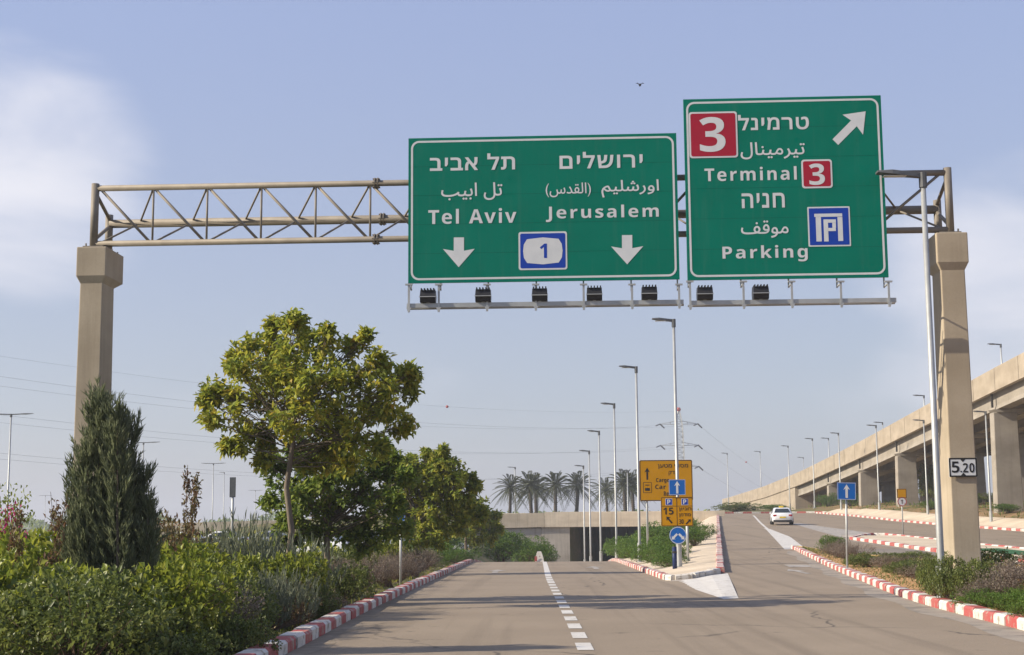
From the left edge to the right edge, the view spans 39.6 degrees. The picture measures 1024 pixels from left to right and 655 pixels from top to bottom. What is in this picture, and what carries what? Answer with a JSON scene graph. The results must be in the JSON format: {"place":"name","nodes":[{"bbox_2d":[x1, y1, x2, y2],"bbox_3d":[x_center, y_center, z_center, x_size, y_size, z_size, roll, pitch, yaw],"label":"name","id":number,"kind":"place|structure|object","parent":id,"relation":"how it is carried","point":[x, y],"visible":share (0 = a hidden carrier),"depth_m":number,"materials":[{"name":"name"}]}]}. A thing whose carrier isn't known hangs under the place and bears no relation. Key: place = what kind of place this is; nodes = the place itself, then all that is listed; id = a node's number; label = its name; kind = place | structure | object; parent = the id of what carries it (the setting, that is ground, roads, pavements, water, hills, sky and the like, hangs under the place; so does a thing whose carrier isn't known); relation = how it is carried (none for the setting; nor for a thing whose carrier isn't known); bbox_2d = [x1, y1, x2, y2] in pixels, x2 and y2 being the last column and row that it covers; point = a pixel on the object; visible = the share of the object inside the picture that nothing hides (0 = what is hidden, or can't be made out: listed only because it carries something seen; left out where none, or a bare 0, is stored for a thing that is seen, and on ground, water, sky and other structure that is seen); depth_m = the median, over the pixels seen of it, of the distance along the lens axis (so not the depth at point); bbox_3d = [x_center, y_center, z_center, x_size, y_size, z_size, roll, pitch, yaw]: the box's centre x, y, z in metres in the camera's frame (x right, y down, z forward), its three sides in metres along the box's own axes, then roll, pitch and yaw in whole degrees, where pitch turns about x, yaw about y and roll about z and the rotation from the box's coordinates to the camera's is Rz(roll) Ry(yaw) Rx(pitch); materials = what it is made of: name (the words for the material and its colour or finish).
{"place":"outdoors","nodes":[
{"label":"outdoors","id":0,"kind":"place"},
{"bbox_2d":[0,0,1023,526],"label":"sky","id":1,"kind":"structure","parent":0,"point":[103,92],"materials":[{"name":"blue"}]},
{"bbox_2d":[2,496,1023,654],"bbox_3d":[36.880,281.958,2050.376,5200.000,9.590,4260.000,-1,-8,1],"label":"ground","id":2,"kind":"structure","parent":0,"point":[576,543],"depth_m":160.11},
{"bbox_2d":[0,482,38,549],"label":"bougainvillea","id":3,"kind":"object","parent":2,"relation":"on","point":[5,517],"visible":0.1,"depth_m":22.55,"materials":[{"name":"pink plant"}]},
{"bbox_2d":[0,525,62,650],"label":"shrub","id":4,"kind":"object","parent":2,"relation":"on","point":[32,542],"visible":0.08,"depth_m":18.65,"materials":[{"name":"green plant"}]},
{"bbox_2d":[0,494,68,652],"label":"shrub","id":5,"kind":"object","parent":2,"relation":"on","point":[15,543],"visible":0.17,"depth_m":17.38,"materials":[{"name":"brown plant"}]},
{"bbox_2d":[0,541,98,654],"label":"shrub","id":6,"kind":"object","parent":2,"relation":"on","point":[20,572],"visible":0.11,"depth_m":15.96,"materials":[{"name":"green plant"}]},
{"bbox_2d":[0,562,181,654],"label":"shrub","id":7,"kind":"object","parent":2,"relation":"on","point":[104,609],"visible":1,"depth_m":14.37,"materials":[{"name":"green plant"}]},
{"bbox_2d":[45,375,170,641],"bbox_3d":[-5.068,2.431,17.859,1.645,3.726,1.236,-6,-10,35],"label":"cypress tree","id":8,"kind":"object","parent":2,"relation":"on","point":[107,524],"visible":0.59,"depth_m":17.68,"materials":[{"name":"green plant"}]},
{"bbox_2d":[34,555,242,654],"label":"shrub","id":9,"kind":"object","parent":2,"relation":"on","point":[195,584],"visible":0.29,"depth_m":16.17,"materials":[{"name":"green plant"}]},
{"bbox_2d":[92,611,238,654],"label":"shrub","id":10,"kind":"object","parent":2,"relation":"on","point":[182,645],"visible":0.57,"depth_m":15.35,"materials":[{"name":"green plant"}]},
{"bbox_2d":[142,465,220,554],"bbox_3d":[-6.296,4.024,26.956,2.212,2.839,2.283,1,-8,-11],"label":"shrub","id":11,"kind":"object","parent":2,"relation":"on","point":[190,532],"visible":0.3,"depth_m":27.08,"materials":[{"name":"brown plant"}]},
{"bbox_2d":[148,536,235,573],"bbox_3d":[-5.600,3.873,21.328,2.603,1.473,2.701,7,-11,-43],"label":"shrub","id":12,"kind":"object","parent":2,"relation":"on","point":[194,554],"visible":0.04,"depth_m":21.22,"materials":[{"name":"green plant"}]},
{"bbox_2d":[159,546,263,616],"bbox_3d":[-5.073,4.321,23.927,2.394,1.406,2.189,-2,-8,9],"label":"shrub","id":13,"kind":"object","parent":2,"relation":"on","point":[239,570],"visible":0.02,"depth_m":23.76,"materials":[{"name":"green plant"}]},
{"bbox_2d":[171,582,265,653],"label":"shrub","id":14,"kind":"object","parent":2,"relation":"on","point":[257,606],"visible":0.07,"depth_m":18.47,"materials":[{"name":"green plant"}]},
{"bbox_2d":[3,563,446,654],"bbox_3d":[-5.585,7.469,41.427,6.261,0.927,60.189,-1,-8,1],"label":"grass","id":15,"kind":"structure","parent":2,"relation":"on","point":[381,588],"depth_m":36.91,"materials":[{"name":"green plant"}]},
{"bbox_2d":[168,559,282,632],"bbox_3d":[-4.311,3.982,20.968,1.966,1.180,2.190,-2,-8,14],"label":"shrub","id":16,"kind":"object","parent":2,"relation":"on","point":[267,613],"visible":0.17,"depth_m":20.57,"materials":[{"name":"green plant"}]},
{"bbox_2d":[191,610,282,654],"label":"shrub","id":17,"kind":"object","parent":2,"relation":"on","point":[225,626],"visible":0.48,"depth_m":16.81,"materials":[{"name":"green plant"}]},
{"bbox_2d":[187,507,350,593],"bbox_3d":[-4.583,4.324,26.356,3.006,2.024,2.679,3,-9,-26],"label":"shrub","id":18,"kind":"object","parent":2,"relation":"on","point":[258,540],"visible":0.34,"depth_m":26.03,"materials":[{"name":"grey plant"}]},
{"bbox_2d":[0,509,544,529],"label":"tree line","id":19,"kind":"object","parent":2,"relation":"on","point":[37,523],"visible":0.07,"depth_m":618.71,"materials":[{"name":"green plant"}]},
{"bbox_2d":[234,565,322,633],"bbox_3d":[-3.816,4.235,22.221,1.575,1.092,2.005,-1,-8,4],"label":"shrub","id":20,"kind":"object","parent":2,"relation":"on","point":[284,596],"visible":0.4,"depth_m":22.31,"materials":[{"name":"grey plant"}]},
{"bbox_2d":[229,547,331,614],"bbox_3d":[-4.146,4.482,24.867,1.822,1.289,1.891,6,-10,-37],"label":"shrub","id":21,"kind":"object","parent":2,"relation":"on","point":[302,564],"visible":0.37,"depth_m":24.71,"materials":[{"name":"green plant"}]},
{"bbox_2d":[276,578,322,629],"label":"shrub","id":22,"kind":"object","parent":2,"relation":"on","point":[300,609],"visible":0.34,"depth_m":23.59,"materials":[{"name":"green plant"}]},
{"bbox_2d":[192,307,424,557],"bbox_3d":[-4.147,2.732,28.612,4.826,6.404,3.181,-1,-8,1],"label":"broadleaf tree","id":23,"kind":"object","parent":2,"relation":"on","point":[281,374],"visible":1,"depth_m":28.56,"materials":[{"name":"green plant"}]},
{"bbox_2d":[290,583,343,623],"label":"shrub","id":24,"kind":"object","parent":2,"relation":"on","point":[324,606],"visible":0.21,"depth_m":25.02,"materials":[{"name":"green plant"}]},
{"bbox_2d":[254,429,419,569],"bbox_3d":[-4.019,4.389,32.466,3.754,4.231,2.754,1,-8,-11],"label":"broadleaf tree","id":25,"kind":"object","parent":2,"relation":"on","point":[335,503],"visible":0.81,"depth_m":32.24,"materials":[{"name":"green plant"}]},
{"bbox_2d":[318,560,377,607],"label":"shrub","id":26,"kind":"object","parent":2,"relation":"on","point":[349,584],"visible":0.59,"depth_m":29.77,"materials":[{"name":"green plant"}]},
{"bbox_2d":[234,559,481,654],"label":"kerb","id":27,"kind":"structure","parent":2,"relation":"on","point":[297,637],"depth_m":23.32,"materials":[{"name":"white paint"}]},
{"bbox_2d":[347,552,392,590],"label":"shrub","id":28,"kind":"object","parent":2,"relation":"on","point":[373,571],"visible":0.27,"depth_m":38.11,"materials":[{"name":"green plant"}]},
{"bbox_2d":[373,551,402,586],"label":"shrub","id":29,"kind":"object","parent":2,"relation":"on","point":[387,580],"visible":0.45,"depth_m":41.83,"materials":[{"name":"green plant"}]},
{"bbox_2d":[371,534,417,572],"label":"shrub","id":30,"kind":"object","parent":2,"relation":"on","point":[394,547],"visible":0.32,"depth_m":52.09,"materials":[{"name":"green plant"}]},
{"bbox_2d":[376,546,428,582],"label":"shrub","id":31,"kind":"object","parent":2,"relation":"on","point":[409,566],"visible":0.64,"depth_m":46.37,"materials":[{"name":"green plant"}]},
{"bbox_2d":[393,546,439,576],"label":"shrub","id":32,"kind":"object","parent":2,"relation":"on","point":[423,558],"visible":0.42,"depth_m":51.97,"materials":[{"name":"green plant"}]},
{"bbox_2d":[368,441,492,577],"bbox_3d":[-3.172,6.999,53.859,4.938,5.318,3.106,-1,-8,1],"label":"broadleaf tree","id":33,"kind":"object","parent":2,"relation":"on","point":[443,483],"visible":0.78,"depth_m":53.33,"materials":[{"name":"green plant"}]},
{"bbox_2d":[156,511,724,561],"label":"road bridge","id":34,"kind":"structure","parent":2,"relation":"on","point":[554,529],"depth_m":156.51,"materials":[{"name":"concrete"}]},
{"bbox_2d":[446,546,481,563],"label":"shrub","id":35,"kind":"object","parent":2,"relation":"on","point":[464,553],"visible":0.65,"depth_m":78.82,"materials":[{"name":"green plant"}]},
{"bbox_2d":[443,519,485,561],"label":"shrub","id":36,"kind":"object","parent":2,"relation":"on","point":[455,542],"visible":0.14,"depth_m":94.67,"materials":[{"name":"green plant"}]},
{"bbox_2d":[451,492,505,556],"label":"broadleaf tree","id":37,"kind":"object","parent":2,"relation":"on","point":[489,534],"visible":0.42,"depth_m":87.08,"materials":[{"name":"green plant"}]},
{"bbox_2d":[472,530,530,561],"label":"shrub","id":38,"kind":"object","parent":2,"relation":"on","point":[504,544],"visible":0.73,"depth_m":96.06,"materials":[{"name":"green plant"}]},
{"bbox_2d":[491,474,531,512],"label":"date palm","id":39,"kind":"object","parent":2,"relation":"on","point":[510,484],"visible":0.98,"depth_m":198.33,"materials":[{"name":"green plant"}]},
{"bbox_2d":[72,167,980,596],"bbox_3d":[0.120,1.510,29.655,18.620,9.486,1.735,-1,-8,3],"label":"sign gantry","id":40,"kind":"object","parent":2,"relation":"on","point":[100,271],"visible":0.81,"depth_m":29.56,"materials":[{"name":"concrete"}]},
{"bbox_2d":[408,133,679,283],"bbox_3d":[0.641,-2.474,29.742,5.617,3.094,0.250,-1,-8,3],"label":"motorway sign","id":41,"kind":"object","parent":40,"relation":"attached to","point":[603,207],"visible":1,"depth_m":29.62,"materials":[{"name":"metal"}]},
{"bbox_2d":[683,95,888,280],"bbox_3d":[5.650,-2.889,29.556,4.092,3.840,0.251,-1,-8,3],"label":"motorway sign","id":42,"kind":"object","parent":40,"relation":"attached to","point":[784,187],"visible":1,"depth_m":29.44,"materials":[{"name":"metal"}]},
{"bbox_2d":[948,458,977,476],"bbox_3d":[9.075,2.815,28.626,0.558,0.382,0.025,-1,-8,3],"label":"height sign","id":43,"kind":"object","parent":40,"relation":"attached to","point":[962,467],"visible":1,"depth_m":28.62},
{"bbox_2d":[512,470,552,512],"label":"date palm","id":44,"kind":"object","parent":2,"relation":"on","point":[530,483],"visible":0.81,"depth_m":204.22,"materials":[{"name":"green plant"}]},
{"bbox_2d":[516,472,560,512],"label":"date palm","id":45,"kind":"object","parent":2,"relation":"on","point":[534,497],"visible":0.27,"depth_m":212.51,"materials":[{"name":"green plant"}]},
{"bbox_2d":[531,470,579,511],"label":"date palm","id":46,"kind":"object","parent":2,"relation":"on","point":[555,482],"visible":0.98,"depth_m":202.33,"materials":[{"name":"green plant"}]},
{"bbox_2d":[557,471,603,511],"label":"date palm","id":47,"kind":"object","parent":2,"relation":"on","point":[577,486],"visible":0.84,"depth_m":206.04,"materials":[{"name":"green plant"}]},
{"bbox_2d":[590,477,622,511],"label":"date palm","id":48,"kind":"object","parent":2,"relation":"on","point":[604,485],"visible":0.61,"depth_m":222.67,"materials":[{"name":"green plant"}]},
{"bbox_2d":[597,469,644,511],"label":"date palm","id":49,"kind":"object","parent":2,"relation":"on","point":[622,483],"visible":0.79,"depth_m":213.11,"materials":[{"name":"green plant"}]},
{"bbox_2d":[608,558,671,579],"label":"kerb","id":50,"kind":"structure","parent":2,"relation":"on","point":[652,572],"depth_m":55.77,"materials":[{"name":"white paint"}]},
{"bbox_2d":[656,407,702,470],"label":"power pylon","id":51,"kind":"object","parent":2,"relation":"on","point":[682,442],"visible":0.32,"depth_m":498.23,"materials":[{"name":"metal"}]},
{"bbox_2d":[665,568,720,579],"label":"kerb","id":52,"kind":"structure","parent":2,"relation":"on","point":[706,572],"depth_m":44.71,"materials":[{"name":"white paint"}]},
{"bbox_2d":[716,515,724,572],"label":"kerb","id":53,"kind":"structure","parent":2,"relation":"on","point":[719,558],"depth_m":64.29,"materials":[{"name":"white paint"}]},
{"bbox_2d":[710,501,762,511],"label":"shrub","id":54,"kind":"object","parent":2,"relation":"on","point":[739,506],"visible":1,"depth_m":178.60,"materials":[{"name":"green plant"}]},
{"bbox_2d":[722,352,1023,512],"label":"flyover","id":55,"kind":"object","parent":2,"relation":"on","point":[998,394],"visible":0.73,"depth_m":152.82,"materials":[{"name":"concrete"}]},
{"bbox_2d":[791,545,1023,629],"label":"kerb","id":56,"kind":"structure","parent":2,"relation":"on","point":[987,614],"depth_m":28.42,"materials":[{"name":"white paint"}]},
{"bbox_2d":[837,482,855,567],"bbox_3d":[10.684,6.503,45.389,0.593,3.100,0.118,1,-8,1],"label":"one way sign","id":57,"kind":"object","parent":56,"relation":"on","point":[846,491],"visible":0.95,"depth_m":45.49,"materials":[{"name":"metal"}]},
{"bbox_2d":[816,512,1023,531],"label":"kerb","id":58,"kind":"structure","parent":2,"relation":"on","point":[983,527],"depth_m":126.11,"materials":[{"name":"white paint"}]},
{"bbox_2d":[917,460,933,500],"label":"shrub","id":59,"kind":"object","parent":2,"relation":"on","point":[930,485],"visible":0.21,"depth_m":164.49,"materials":[{"name":"green plant"}]},
{"bbox_2d":[849,533,1023,562],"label":"kerb","id":60,"kind":"structure","parent":2,"relation":"on","point":[896,544],"depth_m":72.84,"materials":[{"name":"white paint"}]},
{"bbox_2d":[438,561,659,580],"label":"road","id":61,"kind":"structure","parent":0,"point":[572,570],"depth_m":56.24,"materials":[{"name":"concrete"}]},
{"bbox_2d":[286,563,476,654],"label":"road markings","id":62,"kind":"object","parent":61,"relation":"on","point":[325,641],"visible":0.99,"depth_m":23.87,"materials":[{"name":"paint"}]},
{"bbox_2d":[502,535,557,561],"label":"shrub","id":63,"kind":"object","parent":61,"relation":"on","point":[533,552],"visible":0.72,"depth_m":102.04,"materials":[{"name":"green plant"}]},
{"bbox_2d":[543,562,593,649],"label":"road markings","id":64,"kind":"object","parent":61,"relation":"on","point":[583,646],"visible":0.96,"depth_m":25.37,"materials":[{"name":"paint"}]},
{"bbox_2d":[587,430,601,560],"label":"street lamp","id":65,"kind":"object","parent":61,"relation":"on","point":[600,556],"visible":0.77,"depth_m":100.16,"materials":[{"name":"metal"}]},
{"bbox_2d":[285,573,1023,654],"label":"road","id":66,"kind":"structure","parent":0,"point":[791,614],"depth_m":23.40,"materials":[{"name":"asphalt"}]},
{"bbox_2d":[674,573,737,598],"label":"road markings","id":67,"kind":"object","parent":66,"relation":"on","point":[720,586],"visible":1,"depth_m":38.61,"materials":[{"name":"paint"}]},
{"bbox_2d":[787,551,1023,642],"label":"road markings","id":68,"kind":"object","parent":66,"relation":"on","point":[1002,631],"visible":1,"depth_m":27.80,"materials":[{"name":"paint"}]},
{"bbox_2d":[624,515,716,574],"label":"median pavement","id":69,"kind":"structure","parent":0,"point":[702,556],"depth_m":60.08,"materials":[{"name":"concrete"}]},
{"bbox_2d":[601,402,617,557],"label":"street lamp","id":70,"kind":"object","parent":69,"relation":"on","point":[613,404],"visible":0.72,"depth_m":86.45,"materials":[{"name":"metal"}]},
{"bbox_2d":[619,365,643,561],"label":"street lamp","id":71,"kind":"object","parent":69,"relation":"on","point":[637,449],"visible":0.73,"depth_m":68.15,"materials":[{"name":"metal"}]},
{"bbox_2d":[618,540,669,562],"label":"shrub","id":72,"kind":"object","parent":69,"relation":"on","point":[637,553],"visible":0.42,"depth_m":64.76,"materials":[{"name":"green plant"}]},
{"bbox_2d":[641,551,689,567],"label":"shrub","id":73,"kind":"object","parent":69,"relation":"on","point":[667,558],"visible":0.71,"depth_m":55.37,"materials":[{"name":"green plant"}]},
{"bbox_2d":[639,460,692,556],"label":"direction board","id":74,"kind":"object","parent":69,"relation":"on","point":[656,476],"visible":0.88,"depth_m":69.50,"materials":[{"name":"metal"}]},
{"bbox_2d":[632,520,701,543],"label":"shrub","id":75,"kind":"object","parent":69,"relation":"on","point":[663,531],"visible":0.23,"depth_m":83.01,"materials":[{"name":"green plant"}]},
{"bbox_2d":[652,318,682,566],"bbox_3d":[5.890,4.442,53.797,0.989,9.709,0.328,-1,-8,1],"label":"street lamp","id":76,"kind":"object","parent":69,"relation":"on","point":[679,546],"visible":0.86,"depth_m":53.91,"materials":[{"name":"metal"}]},
{"bbox_2d":[661,497,692,525],"bbox_3d":[6.182,6.899,53.312,1.191,1.086,0.027,-1,-8,1],"label":"parking sign","id":77,"kind":"object","parent":76,"relation":"attached to","point":[676,511],"visible":1,"depth_m":53.30,"materials":[{"name":"metal"}]},
{"bbox_2d":[669,479,685,494],"bbox_3d":[6.198,5.996,53.386,0.621,0.584,0.025,-1,-8,1],"label":"one way sign","id":78,"kind":"object","parent":76,"relation":"attached to","point":[676,486],"visible":1,"depth_m":53.38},
{"bbox_2d":[669,527,686,543],"bbox_3d":[6.202,7.766,53.143,0.651,0.651,0.025,-1,-8,1],"label":"roundel sign","id":79,"kind":"object","parent":76,"relation":"attached to","point":[677,535],"visible":1,"depth_m":53.13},
{"bbox_2d":[643,543,691,562],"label":"shrub","id":80,"kind":"object","parent":69,"relation":"on","point":[666,548],"visible":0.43,"depth_m":60.23,"materials":[{"name":"green plant"}]},
{"bbox_2d":[668,527,711,545],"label":"shrub","id":81,"kind":"object","parent":69,"relation":"on","point":[692,532],"visible":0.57,"depth_m":74.67,"materials":[{"name":"green plant"}]},
{"bbox_2d":[723,549,835,572],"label":"ramp road","id":82,"kind":"structure","parent":0,"point":[760,561],"depth_m":55.07,"materials":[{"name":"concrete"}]},
{"bbox_2d":[719,515,1023,549],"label":"ramp road","id":83,"kind":"structure","parent":0,"point":[744,532],"depth_m":101.28,"materials":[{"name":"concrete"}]},
{"bbox_2d":[753,515,800,548],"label":"road markings","id":84,"kind":"object","parent":83,"relation":"on","point":[784,541],"visible":0.98,"depth_m":83.65,"materials":[{"name":"paint"}]},
{"bbox_2d":[770,506,793,524],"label":"car","id":85,"kind":"object","parent":83,"relation":"on","point":[780,514],"visible":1,"depth_m":120.45,"materials":[{"name":"white paint"}]},
{"bbox_2d":[794,523,867,538],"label":"road markings","id":86,"kind":"object","parent":83,"relation":"on","point":[836,532],"visible":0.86,"depth_m":102.74,"materials":[{"name":"paint"}]},
{"bbox_2d":[807,549,1012,612],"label":"island soil","id":87,"kind":"structure","parent":0,"point":[860,569],"depth_m":40.78,"materials":[{"name":"soil"}]},
{"bbox_2d":[828,540,876,560],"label":"shrub","id":88,"kind":"object","parent":87,"relation":"on","point":[853,550],"visible":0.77,"depth_m":51.97,"materials":[{"name":"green plant"}]},
{"bbox_2d":[842,551,890,566],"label":"shrub","id":89,"kind":"object","parent":87,"relation":"on","point":[852,558],"visible":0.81,"depth_m":47.62,"materials":[{"name":"green plant"}]},
{"bbox_2d":[881,558,922,576],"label":"shrub","id":90,"kind":"object","parent":87,"relation":"on","point":[897,565],"visible":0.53,"depth_m":39.60,"materials":[{"name":"green plant"}]},
{"bbox_2d":[875,169,946,597],"bbox_3d":[8.066,1.340,28.542,1.111,9.197,0.352,-1,-8,1],"label":"street lamp","id":91,"kind":"object","parent":87,"relation":"on","point":[893,173],"visible":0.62,"depth_m":28.60,"materials":[{"name":"metal"}]},
{"bbox_2d":[803,546,1018,611],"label":"weeds","id":92,"kind":"object","parent":87,"relation":"on","point":[815,552],"visible":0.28,"depth_m":40.38,"materials":[{"name":"beige plant"}]},
{"bbox_2d":[915,550,952,595],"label":"shrub","id":93,"kind":"object","parent":87,"relation":"on","point":[921,578],"visible":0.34,"depth_m":28.77,"materials":[{"name":"green plant"}]},
{"bbox_2d":[925,552,967,599],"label":"shrub","id":94,"kind":"object","parent":87,"relation":"on","point":[936,580],"visible":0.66,"depth_m":27.61,"materials":[{"name":"green plant"}]},
{"bbox_2d":[916,546,1020,587],"bbox_3d":[9.447,5.009,29.139,2.208,1.075,1.983,0,-8,0],"label":"shrub","id":95,"kind":"object","parent":87,"relation":"on","point":[998,557],"visible":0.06,"depth_m":28.86,"materials":[{"name":"green plant"}]},
{"bbox_2d":[948,557,1004,596],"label":"shrub","id":96,"kind":"object","parent":87,"relation":"on","point":[968,568],"visible":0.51,"depth_m":26.92,"materials":[{"name":"green plant"}]},
{"bbox_2d":[949,587,1004,606],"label":"shrub","id":97,"kind":"object","parent":87,"relation":"on","point":[970,595],"visible":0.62,"depth_m":25.47,"materials":[{"name":"green plant"}]},
{"bbox_2d":[954,577,1016,605],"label":"shrub","id":98,"kind":"object","parent":87,"relation":"on","point":[974,587],"visible":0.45,"depth_m":25.75,"materials":[{"name":"green plant"}]},
{"bbox_2d":[964,554,1023,600],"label":"shrub","id":99,"kind":"object","parent":87,"relation":"on","point":[1008,580],"visible":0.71,"depth_m":25.52,"materials":[{"name":"purple plant"}]},
{"bbox_2d":[973,587,1019,610],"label":"shrub","id":100,"kind":"object","parent":87,"relation":"on","point":[991,596],"visible":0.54,"depth_m":24.38,"materials":[{"name":"green plant"}]},
{"bbox_2d":[995,588,1023,613],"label":"shrub","id":101,"kind":"object","parent":87,"relation":"on","point":[1015,595],"visible":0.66,"depth_m":23.24,"materials":[{"name":"green plant"}]},
{"bbox_2d":[827,508,1023,528],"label":"sidewalk","id":102,"kind":"structure","parent":0,"point":[983,521],"depth_m":130.92,"materials":[{"name":"concrete"}]},
{"bbox_2d":[973,411,992,521],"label":"street lamp","id":103,"kind":"object","parent":102,"relation":"on","point":[990,507],"visible":0.88,"depth_m":109.83,"materials":[{"name":"metal"}]},
{"bbox_2d":[845,535,1023,557],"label":"strip pavement","id":104,"kind":"structure","parent":0,"point":[925,542],"depth_m":76.86,"materials":[{"name":"concrete"}]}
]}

